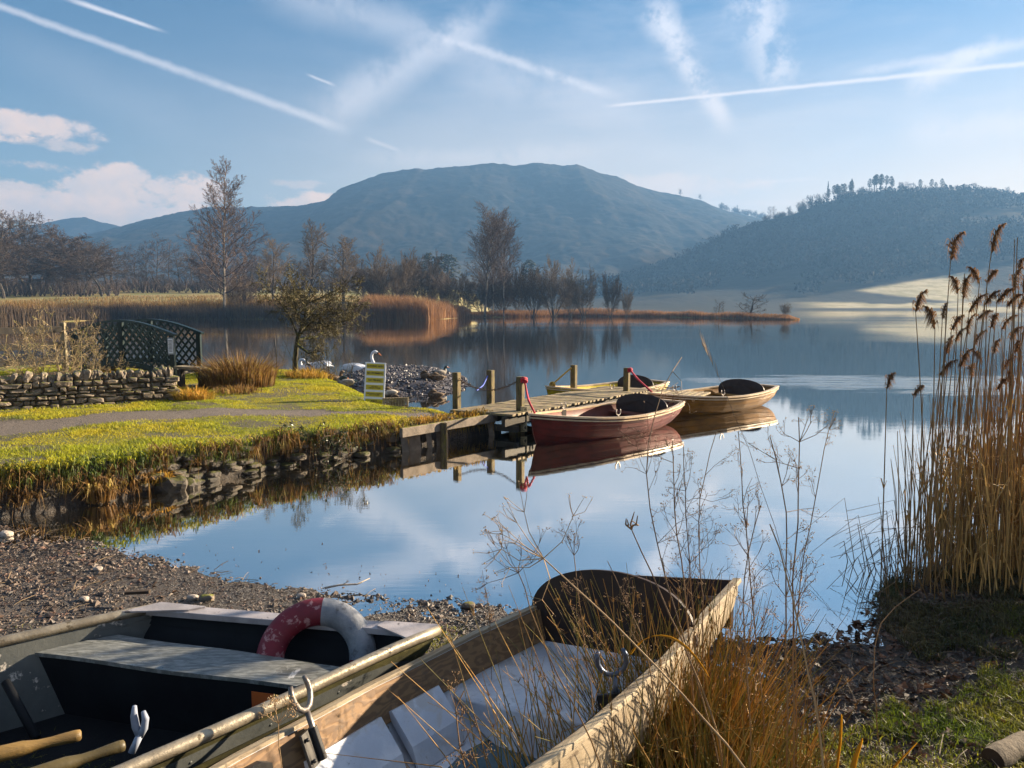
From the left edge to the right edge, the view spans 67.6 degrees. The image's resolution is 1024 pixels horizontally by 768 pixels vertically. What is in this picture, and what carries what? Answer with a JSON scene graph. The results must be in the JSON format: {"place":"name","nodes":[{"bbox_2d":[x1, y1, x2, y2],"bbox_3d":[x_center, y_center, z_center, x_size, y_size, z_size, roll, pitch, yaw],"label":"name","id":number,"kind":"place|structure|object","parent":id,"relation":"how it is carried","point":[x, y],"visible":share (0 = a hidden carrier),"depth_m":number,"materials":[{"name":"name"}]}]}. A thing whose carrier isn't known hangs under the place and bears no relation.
{"place":"outdoors","nodes":[
{"label":"outdoors","id":0,"kind":"place"},
{"bbox_2d":[0,217,119,241],"bbox_3d":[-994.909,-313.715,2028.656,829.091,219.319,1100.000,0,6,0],"label":"distant fell","id":1,"kind":"structure","parent":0,"point":[73,227],"depth_m":1843.23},
{"bbox_2d":[5,163,763,293],"bbox_3d":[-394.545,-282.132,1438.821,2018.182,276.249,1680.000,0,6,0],"label":"fell","id":2,"kind":"structure","parent":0,"point":[585,218],"depth_m":1148.84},
{"bbox_2d":[0,286,800,321],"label":"field","id":3,"kind":"structure","parent":0,"point":[171,292],"depth_m":186.51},
{"bbox_2d":[0,238,44,286],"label":"alder tree","id":4,"kind":"object","parent":3,"relation":"on","point":[5,254],"visible":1,"depth_m":161.59,"materials":[{"name":"brown plant"}]},
{"bbox_2d":[0,215,77,295],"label":"alder tree","id":5,"kind":"object","parent":3,"relation":"on","point":[19,236],"visible":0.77,"depth_m":182.94,"materials":[{"name":"brown plant"}]},
{"bbox_2d":[0,251,80,295],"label":"alder tree","id":6,"kind":"object","parent":3,"relation":"on","point":[40,263],"visible":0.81,"depth_m":185.92,"materials":[{"name":"brown plant"}]},
{"bbox_2d":[17,225,92,293],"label":"alder tree","id":7,"kind":"object","parent":3,"relation":"on","point":[67,250],"visible":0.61,"depth_m":193.96,"materials":[{"name":"brown plant"}]},
{"bbox_2d":[50,253,120,295],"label":"alder tree","id":8,"kind":"object","parent":3,"relation":"on","point":[82,277],"visible":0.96,"depth_m":184.03,"materials":[{"name":"brown plant"}]},
{"bbox_2d":[64,244,122,295],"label":"alder tree","id":9,"kind":"object","parent":3,"relation":"on","point":[108,258],"visible":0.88,"depth_m":186.13,"materials":[{"name":"brown plant"}]},
{"bbox_2d":[0,296,343,316],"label":"golden reeds","id":10,"kind":"object","parent":3,"relation":"on","point":[207,303],"visible":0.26,"depth_m":120.64,"materials":[{"name":"plant"}]},
{"bbox_2d":[0,301,345,323],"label":"reed fringe","id":11,"kind":"object","parent":3,"relation":"on","point":[8,315],"visible":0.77,"depth_m":113.51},
{"bbox_2d":[0,294,364,306],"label":"field grass","id":12,"kind":"structure","parent":3,"relation":"on","point":[128,296],"depth_m":161.85,"materials":[{"name":"plant"}]},
{"bbox_2d":[0,272,388,296],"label":"scrub undergrowth","id":13,"kind":"object","parent":3,"relation":"on","point":[40,289],"visible":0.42,"depth_m":206.18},
{"bbox_2d":[176,156,269,310],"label":"birch tree","id":14,"kind":"object","parent":3,"relation":"on","point":[224,241],"visible":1,"depth_m":116.68,"materials":[{"name":"brown plant"}]},
{"bbox_2d":[215,272,263,306],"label":"willow bush","id":15,"kind":"object","parent":3,"relation":"on","point":[242,293],"visible":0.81,"depth_m":122.34,"materials":[{"name":"brown plant"}]},
{"bbox_2d":[259,237,295,298],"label":"ash tree","id":16,"kind":"object","parent":3,"relation":"on","point":[269,263],"visible":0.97,"depth_m":162.26,"materials":[{"name":"brown plant"}]},
{"bbox_2d":[293,220,334,296],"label":"ash tree","id":17,"kind":"object","parent":3,"relation":"on","point":[312,272],"visible":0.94,"depth_m":147.22,"materials":[{"name":"brown plant"}]},
{"bbox_2d":[313,234,362,305],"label":"ash tree","id":18,"kind":"object","parent":3,"relation":"on","point":[348,267],"visible":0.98,"depth_m":140.81,"materials":[{"name":"brown plant"}]},
{"bbox_2d":[353,261,395,297],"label":"willow bush","id":19,"kind":"object","parent":3,"relation":"on","point":[369,289],"visible":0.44,"depth_m":148.15,"materials":[{"name":"brown plant"}]},
{"bbox_2d":[364,243,425,297],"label":"willow bush","id":20,"kind":"object","parent":3,"relation":"on","point":[405,271],"visible":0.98,"depth_m":137.51,"materials":[{"name":"brown plant"}]},
{"bbox_2d":[344,292,470,319],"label":"orange reeds","id":21,"kind":"object","parent":3,"relation":"on","point":[382,307],"visible":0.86,"depth_m":112.46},
{"bbox_2d":[396,251,446,298],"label":"willow bush","id":22,"kind":"object","parent":3,"relation":"on","point":[428,278],"visible":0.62,"depth_m":147.64,"materials":[{"name":"brown plant"}]},
{"bbox_2d":[429,272,463,303],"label":"willow bush","id":23,"kind":"object","parent":3,"relation":"on","point":[443,291],"visible":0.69,"depth_m":143.03,"materials":[{"name":"brown plant"}]},
{"bbox_2d":[445,271,479,307],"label":"willow bush","id":24,"kind":"object","parent":3,"relation":"on","point":[460,292],"visible":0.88,"depth_m":140.21,"materials":[{"name":"brown plant"}]},
{"bbox_2d":[461,278,500,312],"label":"willow bush","id":25,"kind":"object","parent":3,"relation":"on","point":[480,302],"visible":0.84,"depth_m":139.49,"materials":[{"name":"brown plant"}]},
{"bbox_2d":[463,199,514,316],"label":"birch tree","id":26,"kind":"object","parent":3,"relation":"on","point":[483,238],"visible":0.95,"depth_m":133.66,"materials":[{"name":"brown plant"}]},
{"bbox_2d":[479,273,525,312],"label":"willow bush","id":27,"kind":"object","parent":3,"relation":"on","point":[507,295],"visible":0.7,"depth_m":142.12,"materials":[{"name":"brown plant"}]},
{"bbox_2d":[487,212,523,316],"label":"birch tree","id":28,"kind":"object","parent":3,"relation":"on","point":[503,270],"visible":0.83,"depth_m":133.58,"materials":[{"name":"brown plant"}]},
{"bbox_2d":[496,263,541,312],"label":"willow bush","id":29,"kind":"object","parent":3,"relation":"on","point":[517,306],"visible":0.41,"depth_m":144.75,"materials":[{"name":"brown plant"}]},
{"bbox_2d":[513,265,553,316],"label":"willow bush","id":30,"kind":"object","parent":3,"relation":"on","point":[535,290],"visible":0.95,"depth_m":138.25,"materials":[{"name":"brown plant"}]},
{"bbox_2d":[529,257,580,316],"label":"willow bush","id":31,"kind":"object","parent":3,"relation":"on","point":[554,287],"visible":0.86,"depth_m":139.18,"materials":[{"name":"brown plant"}]},
{"bbox_2d":[559,266,598,316],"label":"willow bush","id":32,"kind":"object","parent":3,"relation":"on","point":[577,297],"visible":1,"depth_m":136.74,"materials":[{"name":"brown plant"}]},
{"bbox_2d":[598,270,623,316],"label":"willow bush","id":33,"kind":"object","parent":3,"relation":"on","point":[609,296],"visible":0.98,"depth_m":134.69,"materials":[{"name":"brown plant"}]},
{"bbox_2d":[459,307,799,319],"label":"spit reeds","id":34,"kind":"object","parent":3,"relation":"on","point":[593,312],"visible":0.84,"depth_m":140.08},
{"bbox_2d":[348,366,467,395],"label":"gravel bank","id":35,"kind":"structure","parent":0,"point":[414,385],"depth_m":17.82,"materials":[{"name":"gravel"}]},
{"bbox_2d":[344,364,471,395],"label":"islet pebbles","id":36,"kind":"object","parent":35,"relation":"on","point":[400,370],"visible":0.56,"depth_m":18.87,"materials":[{"name":"gravel"}]},
{"bbox_2d":[0,525,951,767],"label":"gravel","id":37,"kind":"structure","parent":0,"point":[51,549],"depth_m":5.27,"materials":[{"name":"gravel"}]},
{"bbox_2d":[0,310,1023,676],"bbox_3d":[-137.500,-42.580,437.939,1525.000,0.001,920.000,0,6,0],"label":"water","id":38,"kind":"structure","parent":0,"point":[406,524],"depth_m":8.77,"materials":[{"name":"blue liquid"}]},
{"bbox_2d":[528,393,684,443],"bbox_3d":[1.455,0.562,12.191,3.396,0.652,1.337,-6,8,-44],"label":"rowing boat","id":39,"kind":"object","parent":38,"relation":"on","point":[607,420],"visible":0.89,"depth_m":11.72,"materials":[{"name":"red wood"}]},
{"bbox_2d":[545,375,669,394],"bbox_3d":[1.901,0.190,15.850,3.188,0.652,1.307,-5,7,-38],"label":"rowing boat","id":40,"kind":"object","parent":38,"relation":"on","point":[646,381],"visible":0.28,"depth_m":16.25,"materials":[{"name":"yellow paint"}]},
{"bbox_2d":[648,379,778,416],"bbox_3d":[3.812,0.295,14.818,3.564,0.652,1.357,-5,7,-39],"label":"rowing boat","id":41,"kind":"object","parent":38,"relation":"on","point":[743,394],"visible":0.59,"depth_m":14.51,"materials":[{"name":"beige wood"}]},
{"bbox_2d":[0,365,1023,767],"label":"ground","id":42,"kind":"structure","parent":0,"point":[12,427],"depth_m":5.80,"materials":[{"name":"plant"}]},
{"bbox_2d":[0,322,68,377],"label":"rail fence","id":43,"kind":"object","parent":42,"relation":"on","point":[54,329],"visible":0.55,"depth_m":14.19,"materials":[{"name":"brown wood"}]},
{"bbox_2d":[0,299,109,381],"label":"bramble bush","id":44,"kind":"object","parent":42,"relation":"on","point":[34,367],"visible":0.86,"depth_m":13.06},
{"bbox_2d":[0,366,180,409],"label":"stone wall","id":45,"kind":"structure","parent":42,"relation":"on","point":[83,387],"depth_m":11.84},
{"bbox_2d":[63,464,126,504],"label":"dead tussock","id":46,"kind":"object","parent":42,"relation":"on","point":[89,492],"visible":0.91,"depth_m":7.70,"materials":[{"name":"plant"}]},
{"bbox_2d":[67,319,203,375],"bbox_3d":[-8.582,-0.679,17.520,3.474,1.601,1.231,2,6,21],"label":"footbridge","id":47,"kind":"object","parent":42,"relation":"on","point":[150,361],"visible":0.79,"depth_m":17.07,"materials":[{"name":"green paint"}]},
{"bbox_2d":[154,475,187,492],"bbox_3d":[-3.724,1.124,8.359,0.387,0.257,0.307,0,6,0],"label":"boulder","id":48,"kind":"object","parent":42,"relation":"on","point":[179,483],"visible":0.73,"depth_m":8.24,"materials":[{"name":"stone"}]},
{"bbox_2d":[165,382,220,400],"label":"grass tussock","id":49,"kind":"object","parent":42,"relation":"on","point":[200,394],"depth_m":12.46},
{"bbox_2d":[0,418,403,515],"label":"dead bank grass","id":50,"kind":"structure","parent":42,"relation":"on","point":[385,432],"depth_m":8.31,"materials":[{"name":"plant"}]},
{"bbox_2d":[0,419,415,475],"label":"overhanging grass","id":51,"kind":"structure","parent":42,"relation":"on","point":[109,457],"depth_m":7.96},
{"bbox_2d":[0,417,420,496],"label":"bank moss","id":52,"kind":"object","parent":42,"relation":"on","point":[63,470],"visible":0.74,"depth_m":8.00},
{"bbox_2d":[0,602,441,767],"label":"punt","id":53,"kind":"object","parent":42,"relation":"on","point":[168,685],"visible":0.91,"depth_m":3.42,"materials":[{"name":"grey paint"}]},
{"bbox_2d":[0,729,81,761],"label":"oar","id":54,"kind":"object","parent":53,"relation":"in","point":[11,751],"visible":1,"depth_m":2.82,"materials":[{"name":"brown wood"}]},
{"bbox_2d":[31,740,125,767],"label":"oar","id":55,"kind":"object","parent":53,"relation":"on","point":[108,750],"visible":1,"depth_m":2.75,"materials":[{"name":"brown wood"}]},
{"bbox_2d":[256,598,375,662],"bbox_3d":[-0.905,1.275,3.547,0.552,0.552,0.116,2,-22,-6],"label":"lifebuoy","id":56,"kind":"object","parent":53,"relation":"in","point":[347,622],"visible":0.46,"depth_m":3.56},
{"bbox_2d":[0,365,461,464],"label":"grass","id":57,"kind":"structure","parent":42,"relation":"on","point":[328,385],"depth_m":10.70,"materials":[{"name":"plant"}]},
{"bbox_2d":[180,348,291,389],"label":"rush clump","id":58,"kind":"object","parent":42,"relation":"on","point":[228,372],"visible":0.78,"depth_m":14.27,"materials":[{"name":"plant"}]},
{"bbox_2d":[132,424,409,490],"bbox_3d":[-2.804,0.854,9.543,0.472,0.419,3.799,6,8,44],"label":"bank revetment","id":59,"kind":"object","parent":42,"relation":"on","point":[230,466],"visible":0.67,"depth_m":9.00,"materials":[{"name":"stone"}]},
{"bbox_2d":[258,695,299,767],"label":"dry stalk","id":60,"kind":"object","parent":42,"relation":"on","point":[276,701],"visible":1,"depth_m":2.00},
{"bbox_2d":[226,334,357,386],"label":"thorn saplings","id":61,"kind":"object","parent":42,"relation":"on","point":[351,369],"visible":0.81,"depth_m":17.04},
{"bbox_2d":[282,364,335,379],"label":"grass tussock","id":62,"kind":"object","parent":42,"relation":"on","point":[313,373],"depth_m":16.45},
{"bbox_2d":[248,263,373,370],"bbox_3d":[-4.518,-1.413,17.458,2.272,2.654,2.714,6,8,44],"label":"hawthorn tree","id":63,"kind":"object","parent":42,"relation":"on","point":[291,297],"visible":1,"depth_m":17.20,"materials":[{"name":"green plant"}]},
{"bbox_2d":[278,421,367,466],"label":"bramble bush","id":64,"kind":"object","parent":42,"relation":"on","point":[323,438],"visible":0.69,"depth_m":9.71,"materials":[{"name":"brown plant"}]},
{"bbox_2d":[364,362,385,404],"bbox_3d":[-2.370,-0.004,13.312,0.352,0.735,0.309,3,1,-3],"label":"sign","id":65,"kind":"object","parent":42,"relation":"on","point":[374,384],"visible":0.99,"depth_m":13.16,"materials":[{"name":"white"}]},
{"bbox_2d":[393,407,495,445],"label":"jetty bank grass","id":66,"kind":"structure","parent":42,"relation":"on","point":[464,414],"depth_m":11.33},
{"bbox_2d":[400,414,496,451],"bbox_3d":[-0.872,0.809,11.181,0.186,0.565,1.957,5,8,40],"label":"retaining edge","id":67,"kind":"object","parent":42,"relation":"on","point":[441,428],"visible":0.66,"depth_m":10.93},
{"bbox_2d":[326,622,609,767],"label":"rush clump","id":68,"kind":"object","parent":42,"relation":"on","point":[506,756],"visible":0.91,"depth_m":2.86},
{"bbox_2d":[442,671,494,767],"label":"dry stalk","id":69,"kind":"object","parent":42,"relation":"on","point":[459,749],"visible":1,"depth_m":2.02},
{"bbox_2d":[209,569,741,767],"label":"rowing boat","id":70,"kind":"object","parent":42,"relation":"on","point":[375,718],"visible":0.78,"depth_m":3.25,"materials":[{"name":"brown wood"}]},
{"bbox_2d":[0,530,1023,767],"bbox_3d":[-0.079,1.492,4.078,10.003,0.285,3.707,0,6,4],"label":"leaf litter","id":71,"kind":"object","parent":42,"relation":"on","point":[905,684],"visible":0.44,"depth_m":4.08,"materials":[{"name":"brown plant"}]},
{"bbox_2d":[675,431,740,763],"bbox_3d":[0.819,0.924,3.108,0.281,1.417,0.357,-2,6,-18],"label":"dry stalk","id":72,"kind":"object","parent":71,"relation":"on","point":[699,571],"visible":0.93,"depth_m":3.10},
{"bbox_2d":[472,526,600,767],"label":"dry stalk","id":73,"kind":"object","parent":42,"relation":"on","point":[493,542],"visible":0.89,"depth_m":2.52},
{"bbox_2d":[449,365,710,434],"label":"jetty","id":74,"kind":"object","parent":42,"relation":"on","point":[513,416],"visible":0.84,"depth_m":13.06,"materials":[{"name":"beige wood"}]},
{"bbox_2d":[394,569,767,767],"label":"rush clump","id":75,"kind":"object","parent":42,"relation":"on","point":[558,733],"visible":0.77,"depth_m":2.87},
{"bbox_2d":[552,515,610,714],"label":"dry stalk","id":76,"kind":"object","parent":42,"relation":"on","point":[579,601],"visible":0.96,"depth_m":2.71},
{"bbox_2d":[473,481,744,767],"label":"dry stalk","id":77,"kind":"object","parent":42,"relation":"on","point":[666,677],"visible":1,"depth_m":2.35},
{"bbox_2d":[603,561,666,767],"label":"dry stalk","id":78,"kind":"object","parent":42,"relation":"on","point":[629,609],"visible":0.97,"depth_m":2.81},
{"bbox_2d":[617,357,720,767],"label":"dry stalk","id":79,"kind":"object","parent":42,"relation":"on","point":[646,471],"visible":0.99,"depth_m":2.97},
{"bbox_2d":[501,563,843,767],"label":"rush clump","id":80,"kind":"object","parent":42,"relation":"on","point":[689,730],"visible":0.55,"depth_m":3.08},
{"bbox_2d":[625,512,722,767],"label":"dry stalk","id":81,"kind":"object","parent":42,"relation":"on","point":[705,698],"visible":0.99,"depth_m":2.62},
{"bbox_2d":[516,621,836,767],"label":"rush clump","id":82,"kind":"object","parent":42,"relation":"on","point":[701,742],"visible":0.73,"depth_m":2.79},
{"bbox_2d":[650,437,717,766],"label":"dry stalk","id":83,"kind":"object","parent":42,"relation":"on","point":[695,557],"visible":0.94,"depth_m":2.96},
{"bbox_2d":[663,445,723,729],"bbox_3d":[0.715,0.949,3.030,0.214,1.373,0.366,0,6,0],"label":"dry stalk","id":84,"kind":"object","parent":42,"relation":"on","point":[688,536],"visible":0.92,"depth_m":3.03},
{"bbox_2d":[547,560,864,767],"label":"rush clump","id":85,"kind":"object","parent":42,"relation":"on","point":[737,690],"visible":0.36,"depth_m":3.23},
{"bbox_2d":[716,483,779,767],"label":"dry stalk","id":86,"kind":"object","parent":42,"relation":"on","point":[743,622],"visible":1,"depth_m":2.58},
{"bbox_2d":[721,431,781,754],"bbox_3d":[0.931,0.921,3.031,0.202,1.427,0.470,0,6,0],"label":"dry stalk","id":87,"kind":"object","parent":42,"relation":"on","point":[745,519],"visible":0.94,"depth_m":2.98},
{"bbox_2d":[655,620,862,767],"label":"rush clump","id":88,"kind":"object","parent":42,"relation":"on","point":[801,741],"visible":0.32,"depth_m":3.11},
{"bbox_2d":[673,689,870,767],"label":"rush clump","id":89,"kind":"object","parent":42,"relation":"on","point":[811,755],"visible":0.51,"depth_m":2.85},
{"bbox_2d":[734,424,825,767],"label":"dry stalk","id":90,"kind":"object","parent":42,"relation":"on","point":[786,588],"visible":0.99,"depth_m":2.74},
{"bbox_2d":[756,405,835,767],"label":"dry stalk","id":91,"kind":"object","parent":42,"relation":"on","point":[797,469],"visible":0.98,"depth_m":2.80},
{"bbox_2d":[769,524,823,767],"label":"dry stalk","id":92,"kind":"object","parent":42,"relation":"on","point":[819,731],"visible":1,"depth_m":2.47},
{"bbox_2d":[791,407,841,767],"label":"dry stalk","id":93,"kind":"object","parent":42,"relation":"on","point":[832,420],"visible":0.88,"depth_m":2.95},
{"bbox_2d":[664,598,1023,767],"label":"grass","id":94,"kind":"structure","parent":42,"relation":"on","point":[1000,727],"depth_m":3.57,"materials":[{"name":"plant"}]},
{"bbox_2d":[804,498,954,602],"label":"bent reeds","id":95,"kind":"object","parent":42,"relation":"on","point":[884,555],"visible":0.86,"depth_m":5.49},
{"bbox_2d":[880,372,895,576],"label":"reed","id":96,"kind":"object","parent":42,"relation":"on","point":[890,377],"visible":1,"depth_m":5.57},
{"bbox_2d":[912,289,928,579],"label":"reed","id":97,"kind":"object","parent":42,"relation":"on","point":[918,302],"visible":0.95,"depth_m":5.58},
{"bbox_2d":[922,305,938,585],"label":"reed","id":98,"kind":"object","parent":42,"relation":"on","point":[929,313],"visible":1,"depth_m":5.46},
{"bbox_2d":[922,303,947,588],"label":"reed","id":99,"kind":"object","parent":42,"relation":"on","point":[944,309],"visible":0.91,"depth_m":5.47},
{"bbox_2d":[853,561,1023,662],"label":"rough grass","id":100,"kind":"structure","parent":42,"relation":"on","point":[915,605],"depth_m":4.82,"materials":[{"name":"plant"}]},
{"bbox_2d":[929,231,965,583],"bbox_3d":[3.066,0.212,5.437,0.137,2.570,0.241,4,7,35],"label":"reed","id":101,"kind":"object","parent":42,"relation":"on","point":[953,251],"visible":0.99,"depth_m":5.37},
{"bbox_2d":[878,333,1023,598],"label":"reed bed","id":102,"kind":"object","parent":42,"relation":"on","point":[1017,508],"visible":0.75,"depth_m":5.61,"materials":[{"name":"plant"}]},
{"bbox_2d":[944,275,960,555],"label":"reed","id":103,"kind":"object","parent":42,"relation":"on","point":[956,284],"visible":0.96,"depth_m":5.78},
{"bbox_2d":[942,293,988,586],"bbox_3d":[3.282,0.422,5.478,0.205,2.140,0.549,4,7,35],"label":"reed","id":104,"kind":"object","parent":42,"relation":"on","point":[975,305],"visible":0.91,"depth_m":5.51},
{"bbox_2d":[953,223,1005,575],"bbox_3d":[3.264,0.186,5.423,0.432,2.632,0.124,-3,7,-27],"label":"reed","id":105,"kind":"object","parent":42,"relation":"on","point":[993,241],"visible":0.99,"depth_m":5.36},
{"bbox_2d":[959,290,1000,576],"bbox_3d":[3.418,0.400,5.593,0.237,2.168,0.138,1,6,8],"label":"reed","id":106,"kind":"object","parent":42,"relation":"on","point":[989,300],"visible":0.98,"depth_m":5.54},
{"bbox_2d":[973,287,1014,579],"bbox_3d":[3.486,0.396,5.570,0.202,2.183,0.116,0,6,0],"label":"reed","id":107,"kind":"object","parent":42,"relation":"on","point":[1007,291],"visible":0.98,"depth_m":5.51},
{"bbox_2d":[981,731,1023,767],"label":"log","id":108,"kind":"object","parent":42,"relation":"on","point":[1008,750],"visible":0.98,"depth_m":3.22,"materials":[{"name":"grey wood"}]},
{"bbox_2d":[983,293,1021,578],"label":"reed","id":109,"kind":"object","parent":42,"relation":"on","point":[1018,296],"visible":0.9,"depth_m":5.75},
{"bbox_2d":[996,237,1017,583],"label":"reed","id":110,"kind":"object","parent":42,"relation":"on","point":[1011,401],"visible":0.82,"depth_m":5.41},
{"bbox_2d":[0,0,1023,227],"label":"sky","id":111,"kind":"structure","parent":0,"point":[115,112],"materials":[{"name":"blue"}]},
{"bbox_2d":[486,190,1023,309],"bbox_3d":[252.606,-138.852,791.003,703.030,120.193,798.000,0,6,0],"label":"wooded hill","id":112,"kind":"structure","parent":0,"point":[775,289],"depth_m":514.92,"materials":[{"name":"plant"}]},
{"bbox_2d":[531,183,1023,295],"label":"hanging wood","id":113,"kind":"object","parent":112,"relation":"on","point":[633,279],"visible":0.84,"depth_m":634.47,"materials":[{"name":"plant"}]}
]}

